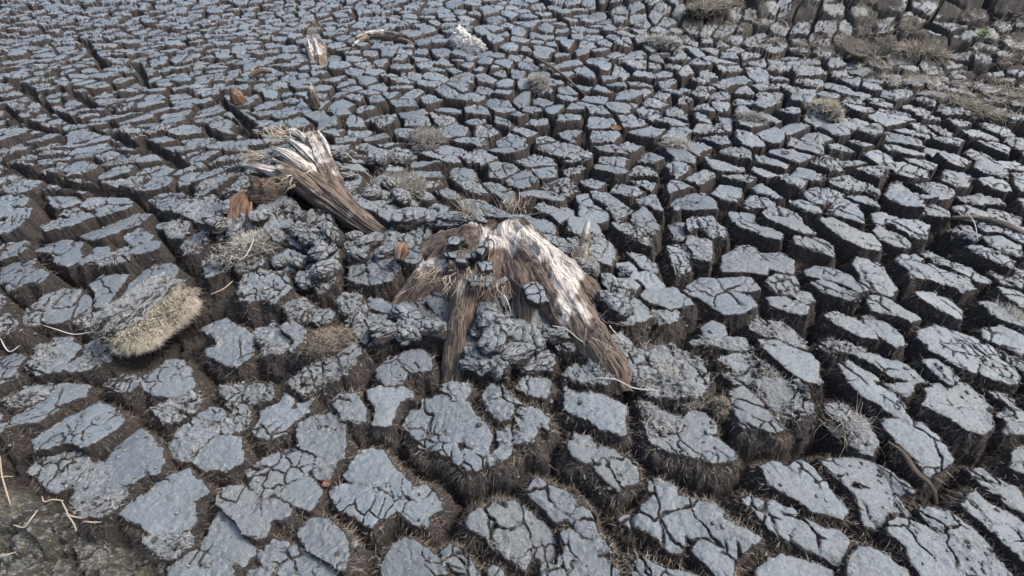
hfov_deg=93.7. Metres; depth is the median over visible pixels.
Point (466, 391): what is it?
peat clod
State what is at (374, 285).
peat clod
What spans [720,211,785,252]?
peat clod
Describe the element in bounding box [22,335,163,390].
peat clod
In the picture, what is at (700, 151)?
peat clod
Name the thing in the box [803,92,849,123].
lichen tuft
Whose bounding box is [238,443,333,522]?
peat clod
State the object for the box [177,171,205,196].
peat clod
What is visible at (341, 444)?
peat clod
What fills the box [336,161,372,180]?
peat clod
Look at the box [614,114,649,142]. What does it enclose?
peat clod
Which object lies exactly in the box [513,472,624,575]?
peat clod
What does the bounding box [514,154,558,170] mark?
peat clod
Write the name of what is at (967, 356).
peat clod
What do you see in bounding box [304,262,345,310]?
peat clod
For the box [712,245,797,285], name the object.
peat clod
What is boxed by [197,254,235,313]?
peat clod
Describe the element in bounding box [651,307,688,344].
peat clod
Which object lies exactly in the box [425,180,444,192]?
peat clod
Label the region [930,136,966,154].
peat clod
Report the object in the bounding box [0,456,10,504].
straw
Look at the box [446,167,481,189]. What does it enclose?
peat clod
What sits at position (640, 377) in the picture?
peat clod
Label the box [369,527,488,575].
peat clod
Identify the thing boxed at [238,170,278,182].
peat clod
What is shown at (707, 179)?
peat clod
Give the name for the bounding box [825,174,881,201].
peat clod
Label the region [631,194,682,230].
peat clod
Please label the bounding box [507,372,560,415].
peat clod
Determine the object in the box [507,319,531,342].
peat lump
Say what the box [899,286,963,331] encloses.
peat clod
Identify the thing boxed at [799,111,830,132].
peat clod
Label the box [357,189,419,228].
peat clod
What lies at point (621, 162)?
peat clod
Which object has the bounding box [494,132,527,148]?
peat clod
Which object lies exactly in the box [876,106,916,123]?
peat clod
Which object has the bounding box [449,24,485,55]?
white wood lump
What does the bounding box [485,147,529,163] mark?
peat clod
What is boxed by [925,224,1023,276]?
peat clod
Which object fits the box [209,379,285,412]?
peat clod
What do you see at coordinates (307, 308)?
peat clod
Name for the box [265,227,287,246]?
peat lump
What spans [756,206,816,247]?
peat clod
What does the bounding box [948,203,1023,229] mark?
peat clod
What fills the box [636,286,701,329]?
peat clod
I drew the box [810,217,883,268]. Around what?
peat clod
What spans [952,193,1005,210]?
peat clod
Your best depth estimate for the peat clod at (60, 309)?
1.88 m
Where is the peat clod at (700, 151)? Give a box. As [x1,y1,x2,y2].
[686,142,715,165]
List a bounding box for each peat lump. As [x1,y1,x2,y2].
[198,214,232,234]
[214,199,229,216]
[225,223,247,240]
[230,175,251,195]
[248,208,270,226]
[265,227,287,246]
[270,255,287,269]
[288,254,309,270]
[289,221,309,239]
[293,210,307,222]
[295,270,312,292]
[297,228,319,249]
[307,236,337,262]
[310,258,344,283]
[317,221,328,230]
[318,222,345,248]
[332,147,352,163]
[341,170,356,181]
[344,181,358,194]
[344,230,363,241]
[346,245,373,265]
[353,231,384,250]
[362,185,381,200]
[365,148,390,170]
[367,320,396,347]
[374,242,395,259]
[380,176,396,191]
[388,147,411,168]
[388,302,424,322]
[390,188,411,208]
[391,206,430,230]
[394,317,422,346]
[416,317,446,340]
[424,217,436,228]
[433,211,467,232]
[458,346,489,375]
[466,212,487,225]
[468,323,481,339]
[474,307,514,338]
[476,301,499,317]
[476,325,506,356]
[487,354,510,381]
[500,341,535,369]
[505,310,515,319]
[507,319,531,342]
[518,350,555,375]
[531,325,547,355]
[542,327,571,344]
[575,256,599,278]
[595,290,611,307]
[597,273,617,291]
[600,292,634,321]
[610,280,635,300]
[617,265,632,277]
[633,347,644,356]
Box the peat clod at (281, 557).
[244,530,339,575]
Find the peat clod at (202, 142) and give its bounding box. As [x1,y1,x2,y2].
[181,137,222,148]
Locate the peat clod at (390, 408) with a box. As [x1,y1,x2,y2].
[363,385,421,447]
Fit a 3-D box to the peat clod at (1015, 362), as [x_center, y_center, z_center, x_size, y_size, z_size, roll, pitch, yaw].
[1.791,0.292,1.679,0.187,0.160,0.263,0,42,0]
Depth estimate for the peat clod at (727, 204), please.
2.51 m
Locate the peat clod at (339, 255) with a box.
[302,246,349,276]
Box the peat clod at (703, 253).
[676,233,714,278]
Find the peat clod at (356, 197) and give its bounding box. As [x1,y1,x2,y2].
[352,194,359,200]
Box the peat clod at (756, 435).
[715,377,819,463]
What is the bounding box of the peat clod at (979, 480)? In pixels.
[930,462,1023,575]
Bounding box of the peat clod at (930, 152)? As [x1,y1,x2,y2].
[923,142,971,169]
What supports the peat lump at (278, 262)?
on the peat clod at (288, 253)
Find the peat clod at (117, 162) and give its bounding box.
[100,152,142,171]
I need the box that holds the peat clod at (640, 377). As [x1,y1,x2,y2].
[623,339,717,414]
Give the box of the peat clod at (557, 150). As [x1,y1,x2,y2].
[534,142,584,163]
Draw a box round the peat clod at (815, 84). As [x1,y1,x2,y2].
[792,75,823,92]
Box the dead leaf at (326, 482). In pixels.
[322,479,332,486]
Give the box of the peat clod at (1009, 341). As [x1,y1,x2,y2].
[964,324,1023,359]
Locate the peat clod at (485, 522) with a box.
[453,491,560,575]
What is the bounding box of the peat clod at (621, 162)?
[596,155,630,173]
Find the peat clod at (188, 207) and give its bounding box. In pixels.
[172,193,222,231]
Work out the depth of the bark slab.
2.11 m
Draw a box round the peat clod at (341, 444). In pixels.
[288,409,357,490]
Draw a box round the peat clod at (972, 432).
[906,379,995,469]
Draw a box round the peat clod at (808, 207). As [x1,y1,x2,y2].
[784,190,827,227]
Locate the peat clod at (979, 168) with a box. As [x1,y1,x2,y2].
[965,159,1008,181]
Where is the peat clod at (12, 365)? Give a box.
[0,352,37,398]
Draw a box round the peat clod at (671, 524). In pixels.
[600,474,767,575]
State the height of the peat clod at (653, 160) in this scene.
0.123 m
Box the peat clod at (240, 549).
[198,505,262,575]
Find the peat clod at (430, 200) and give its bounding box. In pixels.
[412,190,438,208]
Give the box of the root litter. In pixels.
[1,0,1023,574]
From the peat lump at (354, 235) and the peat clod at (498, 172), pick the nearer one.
the peat lump at (354, 235)
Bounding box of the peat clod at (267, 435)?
[246,392,327,458]
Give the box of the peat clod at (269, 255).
[231,244,287,276]
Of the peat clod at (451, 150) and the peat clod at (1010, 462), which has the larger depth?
the peat clod at (451, 150)
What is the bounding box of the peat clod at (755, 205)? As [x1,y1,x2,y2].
[738,195,775,218]
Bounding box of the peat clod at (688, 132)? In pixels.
[654,125,694,152]
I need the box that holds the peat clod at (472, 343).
[467,327,477,345]
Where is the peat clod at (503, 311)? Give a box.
[500,308,512,313]
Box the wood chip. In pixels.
[394,241,409,260]
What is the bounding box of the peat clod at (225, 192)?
[222,188,229,200]
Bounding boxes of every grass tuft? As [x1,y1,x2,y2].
[676,0,748,20]
[885,34,959,65]
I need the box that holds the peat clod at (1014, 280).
[980,264,1023,294]
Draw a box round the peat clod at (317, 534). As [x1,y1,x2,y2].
[288,510,376,575]
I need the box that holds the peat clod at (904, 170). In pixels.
[884,161,931,186]
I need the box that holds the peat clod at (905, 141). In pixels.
[885,132,924,152]
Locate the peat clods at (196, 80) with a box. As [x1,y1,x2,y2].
[0,0,1023,478]
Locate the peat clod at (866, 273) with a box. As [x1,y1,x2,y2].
[837,257,898,301]
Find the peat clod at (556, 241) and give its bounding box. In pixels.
[544,234,579,258]
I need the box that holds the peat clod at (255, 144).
[248,137,287,150]
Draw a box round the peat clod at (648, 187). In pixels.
[627,180,663,197]
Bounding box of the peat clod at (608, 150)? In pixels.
[592,144,630,163]
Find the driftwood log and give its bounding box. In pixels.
[351,29,414,47]
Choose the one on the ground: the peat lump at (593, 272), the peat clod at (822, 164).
the peat clod at (822, 164)
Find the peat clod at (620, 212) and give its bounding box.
[604,201,633,223]
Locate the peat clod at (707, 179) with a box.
[684,169,717,195]
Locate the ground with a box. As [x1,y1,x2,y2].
[0,0,1019,575]
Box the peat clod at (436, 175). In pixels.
[413,170,448,188]
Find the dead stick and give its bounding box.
[248,68,271,78]
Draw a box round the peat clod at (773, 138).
[756,126,785,155]
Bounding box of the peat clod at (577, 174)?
[558,165,587,184]
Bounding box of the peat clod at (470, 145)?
[449,137,490,151]
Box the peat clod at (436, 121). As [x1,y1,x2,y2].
[428,112,459,128]
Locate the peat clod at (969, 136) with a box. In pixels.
[955,128,1000,149]
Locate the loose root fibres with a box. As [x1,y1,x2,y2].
[0,74,1023,575]
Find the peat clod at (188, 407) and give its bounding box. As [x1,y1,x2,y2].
[140,386,216,439]
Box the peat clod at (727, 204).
[707,185,745,221]
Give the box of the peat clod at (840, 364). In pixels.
[807,330,928,394]
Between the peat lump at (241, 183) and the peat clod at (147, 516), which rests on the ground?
the peat clod at (147, 516)
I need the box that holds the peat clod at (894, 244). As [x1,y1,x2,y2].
[868,225,910,265]
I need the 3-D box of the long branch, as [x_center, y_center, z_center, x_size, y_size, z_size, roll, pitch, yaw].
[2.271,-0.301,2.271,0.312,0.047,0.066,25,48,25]
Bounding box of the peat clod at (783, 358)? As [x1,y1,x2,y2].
[751,337,826,405]
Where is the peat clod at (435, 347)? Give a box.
[404,339,443,355]
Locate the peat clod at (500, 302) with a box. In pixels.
[495,295,512,309]
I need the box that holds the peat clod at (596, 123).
[584,114,619,139]
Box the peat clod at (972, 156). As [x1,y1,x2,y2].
[960,149,997,166]
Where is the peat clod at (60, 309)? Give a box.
[19,287,94,338]
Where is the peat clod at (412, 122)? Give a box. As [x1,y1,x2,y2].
[402,115,433,128]
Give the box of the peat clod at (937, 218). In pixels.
[920,197,956,240]
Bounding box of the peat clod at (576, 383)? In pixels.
[554,357,622,402]
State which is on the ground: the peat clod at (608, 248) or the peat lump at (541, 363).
the peat clod at (608, 248)
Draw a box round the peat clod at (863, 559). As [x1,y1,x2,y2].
[834,536,910,575]
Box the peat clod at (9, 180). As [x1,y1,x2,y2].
[0,170,27,196]
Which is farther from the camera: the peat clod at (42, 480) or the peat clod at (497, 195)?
the peat clod at (497, 195)
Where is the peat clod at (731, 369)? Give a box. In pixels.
[706,351,772,398]
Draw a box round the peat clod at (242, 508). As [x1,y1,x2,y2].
[203,475,304,547]
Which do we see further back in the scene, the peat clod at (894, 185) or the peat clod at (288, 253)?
the peat clod at (894, 185)
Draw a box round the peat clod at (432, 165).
[408,155,447,176]
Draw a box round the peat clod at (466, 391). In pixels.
[430,378,481,408]
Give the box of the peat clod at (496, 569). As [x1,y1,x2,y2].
[478,558,537,575]
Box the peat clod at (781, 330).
[728,315,811,351]
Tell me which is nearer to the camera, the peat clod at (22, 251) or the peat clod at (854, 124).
the peat clod at (22, 251)
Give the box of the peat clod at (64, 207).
[46,195,108,219]
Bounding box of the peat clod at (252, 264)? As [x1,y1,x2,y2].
[231,256,271,290]
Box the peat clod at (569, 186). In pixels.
[539,177,581,208]
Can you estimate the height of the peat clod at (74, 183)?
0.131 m
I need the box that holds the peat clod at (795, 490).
[735,455,851,532]
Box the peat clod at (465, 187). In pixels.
[453,180,492,205]
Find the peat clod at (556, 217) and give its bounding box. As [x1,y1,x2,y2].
[531,203,575,235]
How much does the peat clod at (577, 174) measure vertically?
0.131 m
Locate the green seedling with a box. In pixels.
[970,27,994,43]
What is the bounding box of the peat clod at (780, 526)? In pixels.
[715,488,858,572]
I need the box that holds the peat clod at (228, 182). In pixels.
[194,176,235,198]
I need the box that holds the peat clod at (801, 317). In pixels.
[758,271,816,340]
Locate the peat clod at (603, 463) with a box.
[548,430,645,515]
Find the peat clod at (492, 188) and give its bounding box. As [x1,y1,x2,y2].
[481,182,511,201]
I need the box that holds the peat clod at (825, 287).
[797,265,872,322]
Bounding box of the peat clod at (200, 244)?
[177,231,216,275]
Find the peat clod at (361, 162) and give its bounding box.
[348,159,366,166]
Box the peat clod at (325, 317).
[310,308,342,332]
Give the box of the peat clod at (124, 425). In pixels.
[18,400,150,476]
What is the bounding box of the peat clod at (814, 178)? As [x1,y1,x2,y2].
[790,167,825,190]
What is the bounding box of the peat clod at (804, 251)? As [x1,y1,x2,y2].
[783,233,837,276]
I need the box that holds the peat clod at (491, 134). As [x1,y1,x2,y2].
[473,124,501,148]
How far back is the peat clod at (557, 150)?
2.88 m
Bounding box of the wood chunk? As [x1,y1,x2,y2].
[229,87,246,105]
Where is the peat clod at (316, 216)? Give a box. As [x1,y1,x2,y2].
[292,208,347,234]
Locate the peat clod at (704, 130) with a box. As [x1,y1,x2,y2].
[693,121,731,138]
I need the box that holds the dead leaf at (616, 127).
[611,124,621,130]
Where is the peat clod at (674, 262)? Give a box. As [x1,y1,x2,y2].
[655,243,693,289]
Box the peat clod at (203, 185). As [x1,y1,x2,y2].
[194,172,237,196]
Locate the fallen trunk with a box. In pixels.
[238,117,387,234]
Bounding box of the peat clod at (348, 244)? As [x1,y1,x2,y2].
[344,240,381,250]
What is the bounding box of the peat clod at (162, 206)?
[148,192,192,222]
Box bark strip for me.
[576,219,589,260]
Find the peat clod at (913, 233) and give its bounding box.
[863,211,930,254]
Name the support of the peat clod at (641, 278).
on the ground
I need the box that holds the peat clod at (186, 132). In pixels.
[166,124,210,140]
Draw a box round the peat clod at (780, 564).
[735,544,836,575]
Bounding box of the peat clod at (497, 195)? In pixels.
[492,191,520,214]
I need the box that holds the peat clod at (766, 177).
[747,166,777,186]
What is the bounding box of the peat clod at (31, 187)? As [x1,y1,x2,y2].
[3,177,47,202]
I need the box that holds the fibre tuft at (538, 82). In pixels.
[520,71,552,95]
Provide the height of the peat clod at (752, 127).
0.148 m
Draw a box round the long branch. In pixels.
[951,215,1023,235]
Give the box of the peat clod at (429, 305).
[409,291,449,322]
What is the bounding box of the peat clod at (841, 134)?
[815,123,851,144]
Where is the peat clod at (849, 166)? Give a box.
[840,160,868,175]
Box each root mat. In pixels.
[640,26,684,52]
[833,34,875,63]
[935,88,1015,128]
[987,297,1023,333]
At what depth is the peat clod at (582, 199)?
2.43 m
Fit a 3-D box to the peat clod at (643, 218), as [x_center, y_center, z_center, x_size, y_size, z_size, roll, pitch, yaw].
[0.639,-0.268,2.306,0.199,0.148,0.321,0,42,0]
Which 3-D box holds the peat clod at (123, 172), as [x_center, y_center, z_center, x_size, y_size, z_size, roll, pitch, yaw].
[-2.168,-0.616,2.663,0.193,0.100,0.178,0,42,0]
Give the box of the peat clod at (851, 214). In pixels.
[822,201,864,230]
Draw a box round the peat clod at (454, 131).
[437,122,471,145]
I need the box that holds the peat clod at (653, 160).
[634,152,665,174]
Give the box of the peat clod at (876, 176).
[850,163,892,191]
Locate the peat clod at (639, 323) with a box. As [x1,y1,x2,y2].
[598,297,655,345]
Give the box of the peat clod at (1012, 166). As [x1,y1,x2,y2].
[991,160,1023,172]
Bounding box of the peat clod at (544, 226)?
[511,214,560,237]
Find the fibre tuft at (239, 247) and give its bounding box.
[198,225,285,272]
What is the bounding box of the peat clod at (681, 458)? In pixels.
[629,395,745,501]
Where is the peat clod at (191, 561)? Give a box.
[165,547,244,575]
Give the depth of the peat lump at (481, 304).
1.67 m
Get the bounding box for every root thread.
[0,338,19,351]
[13,510,37,527]
[43,325,90,334]
[237,235,253,258]
[336,150,371,177]
[554,326,583,342]
[596,378,652,389]
[967,213,977,240]
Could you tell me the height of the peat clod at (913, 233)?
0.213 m
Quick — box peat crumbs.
[0,91,1023,575]
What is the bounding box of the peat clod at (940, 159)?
[928,152,968,177]
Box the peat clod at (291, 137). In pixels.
[287,130,313,140]
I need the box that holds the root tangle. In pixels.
[807,375,879,455]
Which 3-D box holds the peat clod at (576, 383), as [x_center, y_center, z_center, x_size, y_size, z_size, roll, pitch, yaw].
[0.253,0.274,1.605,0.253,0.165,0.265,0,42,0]
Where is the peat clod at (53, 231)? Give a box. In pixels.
[40,197,145,244]
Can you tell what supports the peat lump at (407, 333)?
on the peat clod at (435, 347)
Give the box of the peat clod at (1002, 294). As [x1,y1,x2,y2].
[973,286,1023,313]
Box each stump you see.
[298,18,327,66]
[390,187,634,395]
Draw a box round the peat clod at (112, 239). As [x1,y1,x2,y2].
[31,210,179,292]
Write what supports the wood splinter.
on the peat clod
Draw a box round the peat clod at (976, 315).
[960,300,1023,334]
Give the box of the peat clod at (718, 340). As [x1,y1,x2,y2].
[678,318,756,362]
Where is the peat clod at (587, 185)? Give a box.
[577,178,606,193]
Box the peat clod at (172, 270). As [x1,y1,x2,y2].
[119,262,197,298]
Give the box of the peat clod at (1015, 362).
[994,348,1023,398]
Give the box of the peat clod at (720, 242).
[686,214,730,261]
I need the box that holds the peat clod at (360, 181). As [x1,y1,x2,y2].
[353,173,369,193]
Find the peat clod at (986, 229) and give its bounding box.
[972,216,1023,269]
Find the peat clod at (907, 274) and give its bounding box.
[885,250,991,309]
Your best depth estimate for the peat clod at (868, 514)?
1.34 m
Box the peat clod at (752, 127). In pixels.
[733,119,769,133]
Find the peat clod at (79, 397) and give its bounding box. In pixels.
[0,381,107,476]
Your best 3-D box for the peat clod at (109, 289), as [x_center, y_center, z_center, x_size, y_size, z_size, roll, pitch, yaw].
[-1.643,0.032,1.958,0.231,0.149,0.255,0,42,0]
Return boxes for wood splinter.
[287,128,305,144]
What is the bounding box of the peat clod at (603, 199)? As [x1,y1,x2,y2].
[589,190,620,209]
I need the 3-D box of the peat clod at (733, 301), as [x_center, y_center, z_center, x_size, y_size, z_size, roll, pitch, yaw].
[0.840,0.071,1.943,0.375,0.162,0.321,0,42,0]
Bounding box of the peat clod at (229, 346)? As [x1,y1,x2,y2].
[187,316,263,385]
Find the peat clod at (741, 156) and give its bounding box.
[713,145,752,174]
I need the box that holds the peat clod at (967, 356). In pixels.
[903,322,1020,397]
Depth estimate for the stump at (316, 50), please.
4.15 m
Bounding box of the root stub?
[306,83,320,110]
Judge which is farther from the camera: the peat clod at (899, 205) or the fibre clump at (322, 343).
the peat clod at (899, 205)
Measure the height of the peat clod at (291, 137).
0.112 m
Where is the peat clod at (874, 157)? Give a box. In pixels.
[858,150,894,165]
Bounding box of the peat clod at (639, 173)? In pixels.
[628,165,661,183]
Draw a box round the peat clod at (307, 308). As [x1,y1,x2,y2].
[283,296,326,331]
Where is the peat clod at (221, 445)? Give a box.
[167,399,262,488]
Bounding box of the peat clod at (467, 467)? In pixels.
[396,381,561,507]
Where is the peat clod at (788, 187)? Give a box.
[767,173,808,204]
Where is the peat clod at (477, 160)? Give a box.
[458,148,501,177]
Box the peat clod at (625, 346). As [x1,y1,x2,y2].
[611,329,634,357]
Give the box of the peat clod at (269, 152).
[250,147,280,157]
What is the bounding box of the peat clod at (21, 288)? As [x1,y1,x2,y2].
[0,256,76,308]
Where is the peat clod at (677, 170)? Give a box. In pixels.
[659,160,692,187]
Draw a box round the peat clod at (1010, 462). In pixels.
[978,441,1023,497]
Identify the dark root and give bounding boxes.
[533,56,584,94]
[888,441,937,503]
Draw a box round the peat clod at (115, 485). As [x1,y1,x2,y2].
[64,427,180,548]
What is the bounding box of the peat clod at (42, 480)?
[3,443,98,507]
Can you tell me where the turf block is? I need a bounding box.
[88,270,203,358]
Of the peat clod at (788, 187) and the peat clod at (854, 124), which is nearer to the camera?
the peat clod at (788, 187)
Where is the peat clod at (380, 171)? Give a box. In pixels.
[368,165,403,178]
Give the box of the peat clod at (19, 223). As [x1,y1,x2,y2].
[0,194,53,247]
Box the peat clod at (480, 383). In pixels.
[463,370,514,393]
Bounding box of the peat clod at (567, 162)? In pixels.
[558,150,594,174]
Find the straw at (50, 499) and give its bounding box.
[41,496,63,502]
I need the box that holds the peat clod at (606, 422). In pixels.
[553,386,635,460]
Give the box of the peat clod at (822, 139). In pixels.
[799,130,837,147]
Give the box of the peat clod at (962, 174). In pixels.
[940,162,976,182]
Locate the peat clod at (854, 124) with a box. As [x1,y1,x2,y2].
[837,118,869,134]
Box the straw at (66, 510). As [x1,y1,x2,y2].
[61,500,81,518]
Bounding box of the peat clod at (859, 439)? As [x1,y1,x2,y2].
[814,397,884,462]
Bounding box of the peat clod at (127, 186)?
[118,175,150,202]
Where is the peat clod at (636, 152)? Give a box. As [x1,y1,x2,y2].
[618,141,646,169]
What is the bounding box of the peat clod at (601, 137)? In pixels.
[583,130,622,151]
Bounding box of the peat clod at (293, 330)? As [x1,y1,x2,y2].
[281,317,311,342]
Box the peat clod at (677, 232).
[662,219,690,246]
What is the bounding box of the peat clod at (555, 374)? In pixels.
[509,344,559,381]
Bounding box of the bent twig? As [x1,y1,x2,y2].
[316,130,331,155]
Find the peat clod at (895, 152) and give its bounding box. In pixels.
[877,144,929,161]
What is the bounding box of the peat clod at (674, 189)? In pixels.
[654,180,695,205]
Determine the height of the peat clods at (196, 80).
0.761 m
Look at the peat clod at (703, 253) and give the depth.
2.07 m
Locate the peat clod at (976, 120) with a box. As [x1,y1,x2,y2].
[971,115,993,126]
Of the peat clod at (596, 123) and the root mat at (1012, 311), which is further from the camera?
the peat clod at (596, 123)
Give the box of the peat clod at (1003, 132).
[971,122,1015,142]
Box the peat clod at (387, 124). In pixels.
[369,114,400,138]
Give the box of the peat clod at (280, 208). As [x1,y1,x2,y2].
[256,193,312,219]
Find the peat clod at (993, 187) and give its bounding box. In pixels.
[970,176,1014,205]
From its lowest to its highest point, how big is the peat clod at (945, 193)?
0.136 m
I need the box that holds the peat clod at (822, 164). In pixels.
[805,155,845,179]
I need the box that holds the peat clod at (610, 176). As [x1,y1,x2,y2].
[588,163,628,192]
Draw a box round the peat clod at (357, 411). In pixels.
[326,388,373,446]
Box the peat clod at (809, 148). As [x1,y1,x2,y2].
[783,137,825,157]
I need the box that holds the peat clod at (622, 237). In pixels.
[605,222,656,263]
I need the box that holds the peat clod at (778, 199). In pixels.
[744,183,785,207]
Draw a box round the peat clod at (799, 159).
[766,148,814,174]
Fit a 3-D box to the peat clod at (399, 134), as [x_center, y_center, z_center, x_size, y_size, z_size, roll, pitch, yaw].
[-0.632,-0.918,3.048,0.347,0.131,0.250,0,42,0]
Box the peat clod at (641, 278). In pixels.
[614,251,668,297]
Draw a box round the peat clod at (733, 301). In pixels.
[679,276,763,335]
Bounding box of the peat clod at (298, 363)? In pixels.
[287,337,335,375]
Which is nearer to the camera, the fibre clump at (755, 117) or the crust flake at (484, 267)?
the crust flake at (484, 267)
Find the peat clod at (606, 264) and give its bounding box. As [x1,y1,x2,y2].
[588,246,615,281]
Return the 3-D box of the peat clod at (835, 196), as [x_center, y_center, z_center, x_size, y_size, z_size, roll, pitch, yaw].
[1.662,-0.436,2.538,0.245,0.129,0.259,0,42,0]
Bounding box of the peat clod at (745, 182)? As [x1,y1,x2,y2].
[715,174,756,192]
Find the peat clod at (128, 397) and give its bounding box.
[99,369,154,415]
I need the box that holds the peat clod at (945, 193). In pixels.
[906,181,954,209]
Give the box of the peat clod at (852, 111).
[839,102,875,119]
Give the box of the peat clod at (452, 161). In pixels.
[417,151,463,172]
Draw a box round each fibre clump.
[288,324,362,364]
[364,167,433,199]
[404,120,449,151]
[633,340,714,415]
[653,131,697,154]
[730,108,769,124]
[744,365,795,423]
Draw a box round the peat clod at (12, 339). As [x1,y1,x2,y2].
[0,312,46,355]
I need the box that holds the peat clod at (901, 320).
[855,293,921,338]
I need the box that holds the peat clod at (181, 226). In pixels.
[153,213,198,257]
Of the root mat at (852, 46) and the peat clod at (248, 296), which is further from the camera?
the root mat at (852, 46)
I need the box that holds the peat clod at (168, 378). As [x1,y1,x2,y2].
[139,355,217,414]
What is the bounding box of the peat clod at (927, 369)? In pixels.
[907,354,959,384]
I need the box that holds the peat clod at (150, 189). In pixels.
[134,175,178,209]
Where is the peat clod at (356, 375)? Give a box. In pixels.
[336,342,377,391]
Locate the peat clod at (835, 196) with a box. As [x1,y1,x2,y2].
[807,187,862,210]
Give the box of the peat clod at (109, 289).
[88,268,136,311]
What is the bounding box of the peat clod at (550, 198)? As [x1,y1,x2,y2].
[517,188,567,214]
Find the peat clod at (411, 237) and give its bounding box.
[381,224,435,245]
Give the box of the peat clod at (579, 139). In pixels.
[553,130,587,147]
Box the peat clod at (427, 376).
[369,347,441,397]
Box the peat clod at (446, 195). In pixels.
[431,187,463,210]
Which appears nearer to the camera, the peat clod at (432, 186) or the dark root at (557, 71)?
the peat clod at (432, 186)
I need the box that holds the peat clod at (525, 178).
[503,169,539,195]
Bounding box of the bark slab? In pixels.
[226,189,253,220]
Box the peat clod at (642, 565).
[617,544,699,575]
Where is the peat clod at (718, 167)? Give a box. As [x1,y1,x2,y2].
[696,156,746,180]
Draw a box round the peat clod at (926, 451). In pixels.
[824,379,959,508]
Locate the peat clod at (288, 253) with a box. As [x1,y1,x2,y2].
[269,248,310,297]
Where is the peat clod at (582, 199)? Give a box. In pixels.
[571,193,595,214]
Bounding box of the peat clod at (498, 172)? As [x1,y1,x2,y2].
[482,162,520,185]
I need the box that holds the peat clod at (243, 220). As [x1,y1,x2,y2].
[201,212,249,253]
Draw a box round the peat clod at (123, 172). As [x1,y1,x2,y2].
[97,165,139,188]
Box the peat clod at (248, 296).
[222,265,300,329]
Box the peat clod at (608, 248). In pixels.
[590,231,618,262]
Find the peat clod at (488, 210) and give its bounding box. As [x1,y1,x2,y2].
[457,199,513,219]
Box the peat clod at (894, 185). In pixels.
[881,175,910,194]
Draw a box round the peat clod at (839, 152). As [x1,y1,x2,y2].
[824,143,855,160]
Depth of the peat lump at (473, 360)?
1.56 m
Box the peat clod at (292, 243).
[285,234,303,254]
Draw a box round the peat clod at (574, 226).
[560,215,600,238]
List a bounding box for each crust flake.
[443,248,476,263]
[447,236,464,249]
[455,259,466,269]
[467,273,492,292]
[475,241,488,259]
[477,261,492,276]
[493,277,509,292]
[522,281,548,307]
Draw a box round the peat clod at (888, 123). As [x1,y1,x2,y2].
[862,111,905,131]
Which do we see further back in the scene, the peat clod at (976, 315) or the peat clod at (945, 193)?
the peat clod at (945, 193)
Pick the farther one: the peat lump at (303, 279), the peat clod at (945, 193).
the peat clod at (945, 193)
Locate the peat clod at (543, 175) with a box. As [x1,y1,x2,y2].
[530,166,558,187]
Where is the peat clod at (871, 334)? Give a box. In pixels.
[806,309,905,362]
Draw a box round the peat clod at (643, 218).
[629,206,662,255]
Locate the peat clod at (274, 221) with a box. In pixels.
[245,213,294,233]
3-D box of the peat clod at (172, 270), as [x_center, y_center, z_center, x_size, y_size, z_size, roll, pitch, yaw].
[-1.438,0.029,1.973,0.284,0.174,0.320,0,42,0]
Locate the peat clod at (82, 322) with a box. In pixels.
[66,311,100,343]
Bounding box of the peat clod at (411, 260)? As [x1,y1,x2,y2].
[402,244,423,278]
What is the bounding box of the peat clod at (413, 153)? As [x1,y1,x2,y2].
[387,149,418,163]
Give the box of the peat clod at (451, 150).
[432,144,467,158]
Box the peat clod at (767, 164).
[751,154,793,174]
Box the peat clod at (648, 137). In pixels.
[624,126,665,151]
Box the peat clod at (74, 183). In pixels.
[39,174,85,202]
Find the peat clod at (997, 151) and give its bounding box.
[962,140,1012,160]
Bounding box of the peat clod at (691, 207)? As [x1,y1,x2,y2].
[664,192,720,222]
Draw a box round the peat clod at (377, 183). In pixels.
[372,175,384,188]
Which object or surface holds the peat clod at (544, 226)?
on the ground
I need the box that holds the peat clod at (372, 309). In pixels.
[335,290,404,363]
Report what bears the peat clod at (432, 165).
on the ground
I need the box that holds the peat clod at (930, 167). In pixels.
[895,157,939,180]
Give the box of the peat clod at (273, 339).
[252,322,292,383]
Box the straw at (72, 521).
[63,513,76,530]
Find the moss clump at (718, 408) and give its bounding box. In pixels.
[705,392,731,425]
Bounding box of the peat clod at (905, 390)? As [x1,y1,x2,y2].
[882,380,917,408]
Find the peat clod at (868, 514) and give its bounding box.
[800,451,919,544]
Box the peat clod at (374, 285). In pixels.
[344,252,404,302]
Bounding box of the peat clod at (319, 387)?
[280,354,350,405]
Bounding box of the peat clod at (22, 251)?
[0,239,41,267]
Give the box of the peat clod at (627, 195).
[606,183,646,208]
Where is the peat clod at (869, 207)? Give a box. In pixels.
[845,194,880,218]
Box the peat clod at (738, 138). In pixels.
[729,128,766,155]
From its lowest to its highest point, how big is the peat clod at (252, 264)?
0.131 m
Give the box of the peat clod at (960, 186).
[932,171,972,196]
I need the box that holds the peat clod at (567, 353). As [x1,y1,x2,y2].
[530,308,579,369]
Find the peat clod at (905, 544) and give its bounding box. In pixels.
[870,497,1012,575]
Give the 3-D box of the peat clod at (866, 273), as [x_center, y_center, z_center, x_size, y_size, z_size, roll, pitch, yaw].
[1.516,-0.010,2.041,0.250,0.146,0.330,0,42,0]
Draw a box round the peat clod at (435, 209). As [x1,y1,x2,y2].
[427,203,450,218]
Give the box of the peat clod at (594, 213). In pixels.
[576,203,611,236]
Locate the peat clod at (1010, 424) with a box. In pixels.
[978,387,1023,455]
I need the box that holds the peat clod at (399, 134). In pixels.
[392,128,421,152]
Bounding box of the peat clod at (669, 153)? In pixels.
[657,145,697,172]
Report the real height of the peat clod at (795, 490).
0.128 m
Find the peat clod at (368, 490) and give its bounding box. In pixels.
[323,444,463,556]
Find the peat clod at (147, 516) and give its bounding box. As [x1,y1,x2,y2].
[115,467,222,575]
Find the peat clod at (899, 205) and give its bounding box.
[878,191,938,220]
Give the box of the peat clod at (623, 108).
[604,101,638,116]

